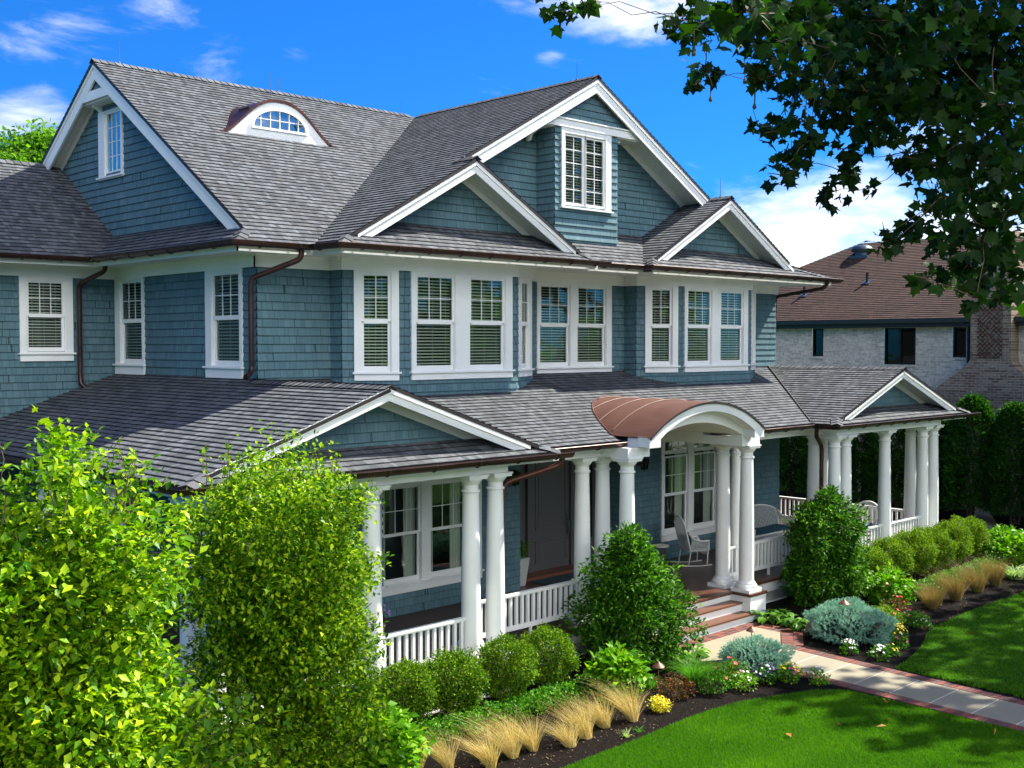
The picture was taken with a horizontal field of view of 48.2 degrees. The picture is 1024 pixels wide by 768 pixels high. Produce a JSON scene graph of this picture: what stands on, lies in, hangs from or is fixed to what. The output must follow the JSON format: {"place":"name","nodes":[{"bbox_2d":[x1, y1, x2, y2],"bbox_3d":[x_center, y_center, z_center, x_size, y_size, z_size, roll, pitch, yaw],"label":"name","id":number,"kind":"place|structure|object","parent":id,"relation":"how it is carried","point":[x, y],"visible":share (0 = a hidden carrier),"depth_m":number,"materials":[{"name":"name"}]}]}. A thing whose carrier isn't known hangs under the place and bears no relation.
{"place":"outdoors","nodes":[
{"label":"outdoors","id":0,"kind":"place"},
{"bbox_2d":[420,720,463,767],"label":"feather grass","id":1,"kind":"object","parent":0,"point":[445,760],"depth_m":16.91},
{"bbox_2d":[432,725,510,767],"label":"feather grass","id":2,"kind":"object","parent":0,"point":[487,758],"depth_m":16.98,"materials":[{"name":"plant"}]},
{"bbox_2d":[441,707,541,758],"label":"feather grass","id":3,"kind":"object","parent":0,"point":[510,751],"depth_m":17.40,"materials":[{"name":"plant"}]},
{"bbox_2d":[187,649,801,767],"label":"mulch bed","id":4,"kind":"object","parent":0,"point":[682,706],"visible":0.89,"depth_m":19.08,"materials":[{"name":"soil"}]},
{"bbox_2d":[0,405,292,767],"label":"birch tree","id":5,"kind":"object","parent":4,"relation":"on","point":[88,683],"visible":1,"depth_m":9.23,"materials":[{"name":"green plant"}]},
{"bbox_2d":[144,419,404,767],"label":"river birch","id":6,"kind":"object","parent":4,"relation":"on","point":[261,620],"visible":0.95,"depth_m":14.28,"materials":[{"name":"green plant"}]},
{"bbox_2d":[303,697,437,767],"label":"hydrangea","id":7,"kind":"object","parent":4,"relation":"on","point":[404,741],"visible":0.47,"depth_m":15.79,"materials":[{"name":"green plant"}]},
{"bbox_2d":[376,656,442,727],"bbox_3d":[-1.704,5.010,18.590,1.231,1.278,1.231,-2,3,-44],"label":"boxwood","id":8,"kind":"object","parent":4,"relation":"on","point":[405,669],"visible":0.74,"depth_m":18.31,"materials":[{"name":"green plant"}]},
{"bbox_2d":[422,645,494,715],"bbox_3d":[-0.974,5.002,19.080,1.257,1.255,1.287,-2,3,-44],"label":"boxwood","id":9,"kind":"object","parent":4,"relation":"on","point":[474,688],"visible":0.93,"depth_m":18.82,"materials":[{"name":"green plant"}]},
{"bbox_2d":[409,674,604,747],"bbox_3d":[-0.316,5.431,18.872,5.357,0.514,0.857,-2,3,-44],"label":"ground cover","id":10,"kind":"object","parent":4,"relation":"on","point":[527,703],"visible":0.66,"depth_m":19.00,"materials":[{"name":"green plant"}]},
{"bbox_2d":[476,630,541,701],"bbox_3d":[-0.130,4.932,19.719,1.281,1.350,1.307,-2,3,-44],"label":"boxwood","id":11,"kind":"object","parent":4,"relation":"on","point":[493,651],"visible":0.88,"depth_m":19.43,"materials":[{"name":"green plant"}]},
{"bbox_2d":[520,622,580,687],"bbox_3d":[0.651,4.942,20.719,1.231,1.262,1.212,-2,3,-44],"label":"boxwood","id":12,"kind":"object","parent":4,"relation":"on","point":[561,644],"visible":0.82,"depth_m":20.46,"materials":[{"name":"green plant"}]},
{"bbox_2d":[580,640,652,703],"bbox_3d":[1.866,5.126,20.364,1.468,1.141,1.300,-2,3,-44],"label":"hydrangea","id":13,"kind":"object","parent":4,"relation":"on","point":[618,662],"visible":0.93,"depth_m":20.13,"materials":[{"name":"green plant"}]},
{"bbox_2d":[558,520,708,670],"bbox_3d":[2.457,4.096,22.315,3.005,2.934,2.653,-2,3,-44],"label":"holly","id":14,"kind":"object","parent":4,"relation":"on","point":[633,595],"visible":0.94,"depth_m":21.89,"materials":[{"name":"green plant"}]},
{"bbox_2d":[639,674,665,689],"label":"day lily","id":15,"kind":"object","parent":4,"relation":"on","point":[652,683],"visible":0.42,"depth_m":20.89,"materials":[{"name":"green plant"}]},
{"bbox_2d":[645,694,673,712],"bbox_3d":[2.534,5.449,19.586,0.476,0.323,0.497,-2,3,-44],"label":"euphorbia","id":16,"kind":"object","parent":4,"relation":"on","point":[663,702],"visible":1,"depth_m":19.55,"materials":[{"name":"yellow plant"}]},
{"bbox_2d":[654,672,697,701],"bbox_3d":[2.901,5.361,20.386,0.806,0.463,0.721,-1,2,-22],"label":"nandina","id":17,"kind":"object","parent":4,"relation":"on","point":[674,680],"visible":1,"depth_m":20.32,"materials":[{"name":"brown plant"}]},
{"bbox_2d":[672,643,711,660],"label":"hosta","id":18,"kind":"object","parent":4,"relation":"on","point":[700,652],"visible":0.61,"depth_m":22.81,"materials":[{"name":"green plant"}]},
{"bbox_2d":[695,667,731,694],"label":"rose bush","id":19,"kind":"object","parent":4,"relation":"on","point":[709,681],"visible":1,"depth_m":20.56,"materials":[{"name":"green plant"}]},
{"bbox_2d":[715,657,750,683],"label":"rose bush","id":20,"kind":"object","parent":4,"relation":"on","point":[734,662],"visible":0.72,"depth_m":21.25,"materials":[{"name":"green plant"}]},
{"bbox_2d":[727,670,757,691],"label":"impatiens","id":21,"kind":"object","parent":4,"relation":"on","point":[748,677],"visible":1,"depth_m":20.79,"materials":[{"name":"green plant"}]},
{"bbox_2d":[717,633,796,679],"bbox_3d":[4.716,5.186,21.898,1.493,0.797,1.556,-1,2,-25],"label":"blue spruce","id":22,"kind":"object","parent":4,"relation":"on","point":[751,651],"visible":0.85,"depth_m":21.63,"materials":[{"name":"plant"}]},
{"bbox_2d":[752,662,777,684],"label":"pansies","id":23,"kind":"object","parent":4,"relation":"on","point":[766,680],"visible":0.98,"depth_m":21.16,"materials":[{"name":"green plant"}]},
{"bbox_2d":[0,0,1023,343],"label":"sky","id":24,"kind":"structure","parent":0,"point":[422,56],"materials":[{"name":"blue"}]},
{"bbox_2d":[1,485,1023,558],"bbox_3d":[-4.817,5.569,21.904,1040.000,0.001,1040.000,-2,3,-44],"label":"ground","id":25,"kind":"structure","parent":0,"point":[783,488],"depth_m":46.27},
{"bbox_2d":[0,117,58,162],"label":"leafy tree","id":26,"kind":"object","parent":25,"relation":"on","point":[32,146],"visible":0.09,"depth_m":43.87,"materials":[{"name":"green plant"}]},
{"bbox_2d":[0,46,980,751],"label":"shingle house","id":27,"kind":"structure","parent":25,"relation":"on","point":[476,342],"depth_m":24.95,"materials":[{"name":"wood"}]},
{"bbox_2d":[18,276,75,360],"bbox_3d":[-10.110,-1.408,24.850,1.235,1.820,0.215,-2,3,-44],"label":"window","id":28,"kind":"structure","parent":27,"relation":"in","point":[26,353],"depth_m":24.89,"materials":[{"name":"white paint"}]},
{"bbox_2d":[96,107,123,180],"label":"window","id":29,"kind":"structure","parent":27,"relation":"in","point":[105,127],"depth_m":26.02,"materials":[{"name":"white paint"}]},
{"bbox_2d":[112,277,145,374],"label":"window","id":30,"kind":"structure","parent":27,"relation":"in","point":[123,365],"depth_m":25.61,"materials":[{"name":"white paint"}]},
{"bbox_2d":[202,268,243,378],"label":"window","id":31,"kind":"structure","parent":27,"relation":"in","point":[214,368],"depth_m":22.68,"materials":[{"name":"white paint"}]},
{"bbox_2d":[352,270,401,380],"bbox_3d":[-2.695,-1.161,22.755,0.975,2.184,0.214,-1,2,-16],"label":"window","id":32,"kind":"structure","parent":27,"relation":"in","point":[361,372],"depth_m":22.78,"materials":[{"name":"white paint"}]},
{"bbox_2d":[380,478,484,596],"bbox_3d":[-1.745,3.227,24.648,2.912,2.431,0.266,-2,3,-44],"label":"window","id":33,"kind":"structure","parent":27,"relation":"in","point":[425,577],"depth_m":24.43,"materials":[{"name":"white paint"}]},
{"bbox_2d":[409,271,515,379],"bbox_3d":[-1.035,-1.206,23.996,2.899,2.184,0.215,-2,3,-44],"label":"window","id":34,"kind":"structure","parent":27,"relation":"in","point":[460,321],"depth_m":23.89,"materials":[{"name":"white paint"}]},
{"bbox_2d":[516,277,534,376],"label":"window","id":35,"kind":"structure","parent":27,"relation":"in","point":[525,368],"depth_m":25.90,"materials":[{"name":"white paint"}]},
{"bbox_2d":[520,540,532,585],"bbox_3d":[0.157,4.170,27.032,0.620,1.157,0.651,-2,3,-44],"label":"planter","id":36,"kind":"object","parent":27,"relation":"on","point":[524,563],"visible":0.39,"depth_m":26.95,"materials":[{"name":"white ceramic"}]},
{"bbox_2d":[533,460,569,570],"bbox_3d":[0.989,3.136,28.698,1.352,2.977,0.145,-2,3,-44],"label":"door","id":37,"kind":"structure","parent":27,"relation":"in","point":[551,522],"depth_m":28.73,"materials":[{"name":"wood"}]},
{"bbox_2d":[530,574,573,584],"bbox_3d":[1.171,4.718,27.559,1.300,0.018,0.780,-2,3,-44],"label":"doormat","id":38,"kind":"object","parent":27,"relation":"on","point":[557,579],"visible":0.57,"depth_m":27.59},
{"bbox_2d":[535,282,613,373],"bbox_3d":[1.510,-1.277,27.846,2.743,2.314,0.215,-2,3,-44],"label":"window","id":39,"kind":"structure","parent":27,"relation":"in","point":[572,325],"depth_m":27.76,"materials":[{"name":"white paint"}]},
{"bbox_2d":[560,126,613,213],"bbox_3d":[1.741,-5.038,27.129,1.820,1.872,0.214,-2,3,-44],"label":"window","id":40,"kind":"structure","parent":27,"relation":"in","point":[584,136],"depth_m":27.13,"materials":[{"name":"white paint"}]},
{"bbox_2d":[643,286,679,372],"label":"window","id":41,"kind":"structure","parent":27,"relation":"in","point":[671,365],"depth_m":29.08,"materials":[{"name":"white paint"}]},
{"bbox_2d":[660,440,716,541],"bbox_3d":[4.782,2.806,30.987,2.613,2.795,0.266,-2,3,-44],"label":"window","id":42,"kind":"structure","parent":27,"relation":"in","point":[707,526],"depth_m":30.93,"materials":[{"name":"white paint"}]},
{"bbox_2d":[670,515,711,566],"bbox_3d":[4.608,4.008,29.516,0.900,1.305,0.733,-1,2,-16],"label":"rocking chair","id":43,"kind":"object","parent":27,"relation":"on","point":[687,541],"visible":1,"depth_m":29.32,"materials":[{"name":"white wicker"}]},
{"bbox_2d":[683,286,749,371],"bbox_3d":[5.381,-1.429,30.234,2.886,2.184,0.215,-2,3,-44],"label":"window","id":44,"kind":"structure","parent":27,"relation":"in","point":[713,326],"depth_m":30.15,"materials":[{"name":"white paint"}]},
{"bbox_2d":[750,290,757,369],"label":"window","id":45,"kind":"structure","parent":27,"relation":"in","point":[753,298],"depth_m":32.10,"materials":[{"name":"white paint"}]},
{"bbox_2d":[754,504,794,540],"bbox_3d":[7.079,3.994,32.091,2.293,1.150,0.849,-2,3,-44],"label":"wicker loveseat","id":46,"kind":"object","parent":27,"relation":"on","point":[770,529],"visible":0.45,"depth_m":32.35,"materials":[{"name":"wicker"}]},
{"bbox_2d":[855,501,877,526],"bbox_3d":[10.207,3.970,33.054,0.785,1.124,0.759,1,2,26],"label":"wicker armchair","id":47,"kind":"object","parent":27,"relation":"on","point":[871,508],"visible":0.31,"depth_m":33.26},
{"bbox_2d":[433,579,1023,767],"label":"mulch chips","id":48,"kind":"object","parent":25,"relation":"on","point":[699,699],"visible":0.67,"depth_m":19.41,"materials":[{"name":"brown wood"}]},
{"bbox_2d":[775,231,1023,511],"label":"brick house","id":49,"kind":"structure","parent":25,"relation":"on","point":[942,347],"depth_m":47.50,"materials":[{"name":"grey brick"}]},
{"bbox_2d":[811,329,823,358],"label":"window","id":50,"kind":"structure","parent":49,"relation":"in","point":[817,353],"depth_m":49.77,"materials":[{"name":"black glass"}]},
{"bbox_2d":[883,328,915,366],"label":"window","id":51,"kind":"structure","parent":49,"relation":"in","point":[900,343],"depth_m":47.02,"materials":[{"name":"glass"}]},
{"bbox_2d":[951,327,966,359],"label":"window","id":52,"kind":"structure","parent":49,"relation":"in","point":[959,333],"depth_m":45.26,"materials":[{"name":"black glass"}]},
{"bbox_2d":[781,633,1023,704],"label":"brick border","id":53,"kind":"object","parent":25,"relation":"on","point":[787,638],"visible":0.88,"depth_m":21.80,"materials":[{"name":"brick"}]},
{"bbox_2d":[791,671,1023,732],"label":"brick border","id":54,"kind":"object","parent":25,"relation":"on","point":[917,703],"visible":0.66,"depth_m":19.95,"materials":[{"name":"brick"}]},
{"bbox_2d":[475,708,553,751],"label":"feather grass","id":55,"kind":"object","parent":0,"point":[530,744],"depth_m":17.69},
{"bbox_2d":[529,714,588,747],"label":"feather grass","id":56,"kind":"object","parent":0,"point":[568,740],"depth_m":17.88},
{"bbox_2d":[535,695,604,738],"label":"feather grass","id":57,"kind":"object","parent":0,"point":[585,731],"depth_m":18.25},
{"bbox_2d":[549,686,618,728],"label":"feather grass","id":58,"kind":"object","parent":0,"point":[603,720],"depth_m":18.76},
{"bbox_2d":[580,674,653,721],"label":"feather grass","id":59,"kind":"object","parent":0,"point":[631,712],"depth_m":19.08,"materials":[{"name":"plant"}]},
{"bbox_2d":[651,649,733,683],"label":"fountain grass","id":60,"kind":"object","parent":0,"point":[686,667],"depth_m":21.32,"materials":[{"name":"plant"}]},
{"bbox_2d":[560,688,1023,767],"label":"lawn","id":61,"kind":"structure","parent":0,"point":[808,742],"depth_m":18.02,"materials":[{"name":"plant"}]},
{"bbox_2d":[678,621,1023,737],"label":"path bedding","id":62,"kind":"object","parent":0,"point":[803,684],"visible":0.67,"depth_m":21.15,"materials":[{"name":"brick"}]},
{"bbox_2d":[677,623,752,645],"bbox_3d":[4.096,5.427,24.409,3.523,0.066,0.162,-2,3,-44],"label":"brick border","id":63,"kind":"object","parent":62,"relation":"on","point":[725,631],"visible":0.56,"depth_m":24.83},
{"bbox_2d":[679,624,760,646],"bbox_3d":[4.213,5.431,24.288,3.523,0.066,0.162,-2,3,-44],"label":"brick border","id":64,"kind":"object","parent":62,"relation":"on","point":[727,633],"visible":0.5,"depth_m":24.65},
{"bbox_2d":[763,624,803,645],"bbox_3d":[6.006,5.415,24.696,0.620,0.065,1.863,0,2,-10],"label":"brick border","id":65,"kind":"object","parent":62,"relation":"on","point":[798,638],"visible":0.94,"depth_m":24.64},
{"bbox_2d":[776,662,807,684],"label":"pansies","id":66,"kind":"object","parent":62,"relation":"on","point":[783,675],"visible":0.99,"depth_m":21.15,"materials":[{"name":"green plant"}]},
{"bbox_2d":[804,665,830,685],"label":"impatiens","id":67,"kind":"object","parent":62,"relation":"on","point":[821,676],"visible":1,"depth_m":21.10,"materials":[{"name":"green plant"}]},
{"bbox_2d":[677,627,1023,726],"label":"walkway","id":68,"kind":"structure","parent":62,"relation":"on","point":[968,702],"depth_m":21.01,"materials":[{"name":"concrete"}]},
{"bbox_2d":[728,639,1023,724],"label":"mortar joint","id":69,"kind":"object","parent":68,"relation":"on","point":[911,683],"visible":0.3,"depth_m":20.65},
{"bbox_2d":[706,556,1023,665],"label":"mulch bed","id":70,"kind":"object","parent":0,"point":[957,608],"visible":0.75,"depth_m":27.10,"materials":[{"name":"soil"}]},
{"bbox_2d":[748,609,783,624],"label":"hosta","id":71,"kind":"object","parent":70,"relation":"on","point":[763,620],"visible":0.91,"depth_m":25.71,"materials":[{"name":"green plant"}]},
{"bbox_2d":[766,609,796,622],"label":"hosta","id":72,"kind":"object","parent":70,"relation":"on","point":[786,614],"visible":0.77,"depth_m":25.63,"materials":[{"name":"green plant"}]},
{"bbox_2d":[777,617,809,630],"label":"hosta","id":73,"kind":"object","parent":70,"relation":"on","point":[795,625],"visible":1,"depth_m":25.02,"materials":[{"name":"green plant"}]},
{"bbox_2d":[777,484,878,607],"bbox_3d":[7.567,3.912,27.537,2.301,2.990,2.604,0,2,0],"label":"holly","id":74,"kind":"object","parent":70,"relation":"on","point":[838,547],"visible":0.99,"depth_m":27.21,"materials":[{"name":"green plant"}]},
{"bbox_2d":[838,638,858,654],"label":"impatiens","id":75,"kind":"object","parent":70,"relation":"on","point":[844,648],"visible":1,"depth_m":23.18,"materials":[{"name":"green plant"}]},
{"bbox_2d":[802,596,899,645],"bbox_3d":[7.230,5.018,24.387,1.922,0.964,1.938,0,2,-1],"label":"blue spruce","id":76,"kind":"object","parent":70,"relation":"on","point":[856,621],"visible":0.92,"depth_m":23.96,"materials":[{"name":"plant"}]},
{"bbox_2d":[857,544,894,587],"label":"boxwood","id":77,"kind":"object","parent":70,"relation":"on","point":[878,557],"visible":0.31,"depth_m":28.43,"materials":[{"name":"green plant"}]},
{"bbox_2d":[869,622,889,647],"bbox_3d":[7.637,5.199,23.819,0.608,0.504,0.057,-1,2,-32],"label":"number sign","id":78,"kind":"object","parent":70,"relation":"on","point":[875,627],"visible":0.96,"depth_m":23.73,"materials":[{"name":"metal"}]},
{"bbox_2d":[866,643,894,661],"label":"impatiens","id":79,"kind":"object","parent":70,"relation":"on","point":[875,649],"visible":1,"depth_m":22.71,"materials":[{"name":"green plant"}]},
{"bbox_2d":[872,604,906,628],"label":"rose bush","id":80,"kind":"object","parent":70,"relation":"on","point":[891,613],"visible":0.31,"depth_m":25.15,"materials":[{"name":"green plant"}]},
{"bbox_2d":[863,561,918,608],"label":"hydrangea","id":81,"kind":"object","parent":70,"relation":"on","point":[894,580],"visible":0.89,"depth_m":27.25,"materials":[{"name":"green plant"}]},
{"bbox_2d":[870,535,916,578],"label":"boxwood","id":82,"kind":"object","parent":70,"relation":"on","point":[905,559],"visible":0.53,"depth_m":29.29,"materials":[{"name":"green plant"}]},
{"bbox_2d":[885,643,901,655],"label":"pansies","id":83,"kind":"object","parent":70,"relation":"on","point":[893,651],"visible":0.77,"depth_m":23.08,"materials":[{"name":"yellow plant"}]},
{"bbox_2d":[881,595,913,618],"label":"rose bush","id":84,"kind":"object","parent":70,"relation":"on","point":[899,606],"visible":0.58,"depth_m":26.10,"materials":[{"name":"green plant"}]},
{"bbox_2d":[886,623,908,643],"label":"snapdragons","id":85,"kind":"object","parent":70,"relation":"on","point":[902,627],"visible":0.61,"depth_m":23.99,"materials":[{"name":"yellow plant"}]},
{"bbox_2d":[889,634,908,649],"bbox_3d":[8.007,5.329,23.640,0.419,0.325,0.400,1,2,28],"label":"vinca","id":86,"kind":"object","parent":70,"relation":"on","point":[903,646],"visible":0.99,"depth_m":23.59,"materials":[{"name":"green plant"}]},
{"bbox_2d":[897,607,928,625],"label":"rose bush","id":87,"kind":"object","parent":70,"relation":"on","point":[917,616],"visible":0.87,"depth_m":25.48,"materials":[{"name":"green plant"}]},
{"bbox_2d":[889,528,940,581],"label":"boxwood","id":88,"kind":"object","parent":70,"relation":"on","point":[916,539],"visible":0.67,"depth_m":29.98,"materials":[{"name":"green plant"}]},
{"bbox_2d":[911,618,934,630],"bbox_3d":[9.057,5.283,25.271,0.508,0.253,0.475,-1,2,-21],"label":"alyssum","id":89,"kind":"object","parent":70,"relation":"on","point":[921,623],"visible":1,"depth_m":25.22,"materials":[{"name":"green plant"}]},
{"bbox_2d":[912,524,960,574],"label":"boxwood","id":90,"kind":"object","parent":70,"relation":"on","point":[945,542],"visible":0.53,"depth_m":30.73,"materials":[{"name":"green plant"}]},
{"bbox_2d":[933,519,974,570],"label":"boxwood","id":91,"kind":"object","parent":70,"relation":"on","point":[958,532],"visible":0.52,"depth_m":31.46,"materials":[{"name":"green plant"}]},
{"bbox_2d":[907,554,1008,598],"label":"grass","id":92,"kind":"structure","parent":70,"relation":"on","point":[919,583],"depth_m":29.79,"materials":[{"name":"green plant"}]},
{"bbox_2d":[947,513,994,564],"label":"boxwood","id":93,"kind":"object","parent":70,"relation":"on","point":[977,526],"visible":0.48,"depth_m":32.25,"materials":[{"name":"green plant"}]},
{"bbox_2d":[970,523,1023,568],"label":"hydrangea","id":94,"kind":"object","parent":70,"relation":"on","point":[1012,539],"visible":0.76,"depth_m":32.20,"materials":[{"name":"green plant"}]},
{"bbox_2d":[779,491,1023,534],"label":"mulch bed","id":95,"kind":"object","parent":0,"point":[943,515],"depth_m":42.42,"materials":[{"name":"soil"}]},
{"bbox_2d":[779,436,807,496],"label":"arborvitae","id":96,"kind":"object","parent":95,"relation":"on","point":[789,482],"visible":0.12,"depth_m":45.58,"materials":[{"name":"green plant"}]},
{"bbox_2d":[790,435,858,492],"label":"arborvitae","id":97,"kind":"object","parent":95,"relation":"on","point":[802,445],"visible":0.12,"depth_m":44.99,"materials":[{"name":"green plant"}]},
{"bbox_2d":[851,433,897,503],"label":"arborvitae","id":98,"kind":"object","parent":95,"relation":"on","point":[859,442],"visible":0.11,"depth_m":43.35,"materials":[{"name":"green plant"}]},
{"bbox_2d":[856,429,916,508],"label":"arborvitae","id":99,"kind":"object","parent":95,"relation":"on","point":[871,452],"visible":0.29,"depth_m":42.68,"materials":[{"name":"green plant"}]},
{"bbox_2d":[895,420,969,507],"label":"arborvitae","id":100,"kind":"object","parent":95,"relation":"on","point":[940,439],"visible":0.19,"depth_m":41.14,"materials":[{"name":"green plant"}]},
{"bbox_2d":[938,391,1013,519],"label":"arborvitae","id":101,"kind":"object","parent":95,"relation":"on","point":[971,402],"visible":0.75,"depth_m":40.11,"materials":[{"name":"green plant"}]},
{"bbox_2d":[972,400,1023,524],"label":"arborvitae","id":102,"kind":"object","parent":95,"relation":"on","point":[1008,420],"visible":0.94,"depth_m":39.32,"materials":[{"name":"green plant"}]},
{"bbox_2d":[912,583,948,608],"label":"feather grass","id":103,"kind":"object","parent":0,"point":[931,600],"depth_m":27.14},
{"bbox_2d":[911,577,955,605],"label":"feather grass","id":104,"kind":"object","parent":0,"point":[932,588],"depth_m":27.57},
{"bbox_2d":[919,564,976,600],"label":"feather grass","id":105,"kind":"object","parent":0,"point":[955,594],"depth_m":28.01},
{"bbox_2d":[894,591,1023,697],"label":"lawn","id":106,"kind":"structure","parent":0,"point":[972,650],"depth_m":23.34,"materials":[{"name":"plant"}]},
{"bbox_2d":[533,0,1023,320],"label":"sycamore","id":107,"kind":"object","parent":106,"relation":"on","point":[901,42],"visible":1,"depth_m":12.98,"materials":[{"name":"green plant"}]},
{"bbox_2d":[940,557,999,592],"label":"feather grass","id":108,"kind":"object","parent":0,"point":[977,585],"depth_m":28.96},
{"bbox_2d":[974,507,1008,550],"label":"path","id":109,"kind":"structure","parent":0,"point":[988,519],"depth_m":41.28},
{"bbox_2d":[972,552,1016,585],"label":"feather grass","id":110,"kind":"object","parent":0,"point":[997,579],"depth_m":29.72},
{"bbox_2d":[987,563,1023,579],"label":"striped grass","id":111,"kind":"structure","parent":0,"point":[1017,573],"depth_m":30.48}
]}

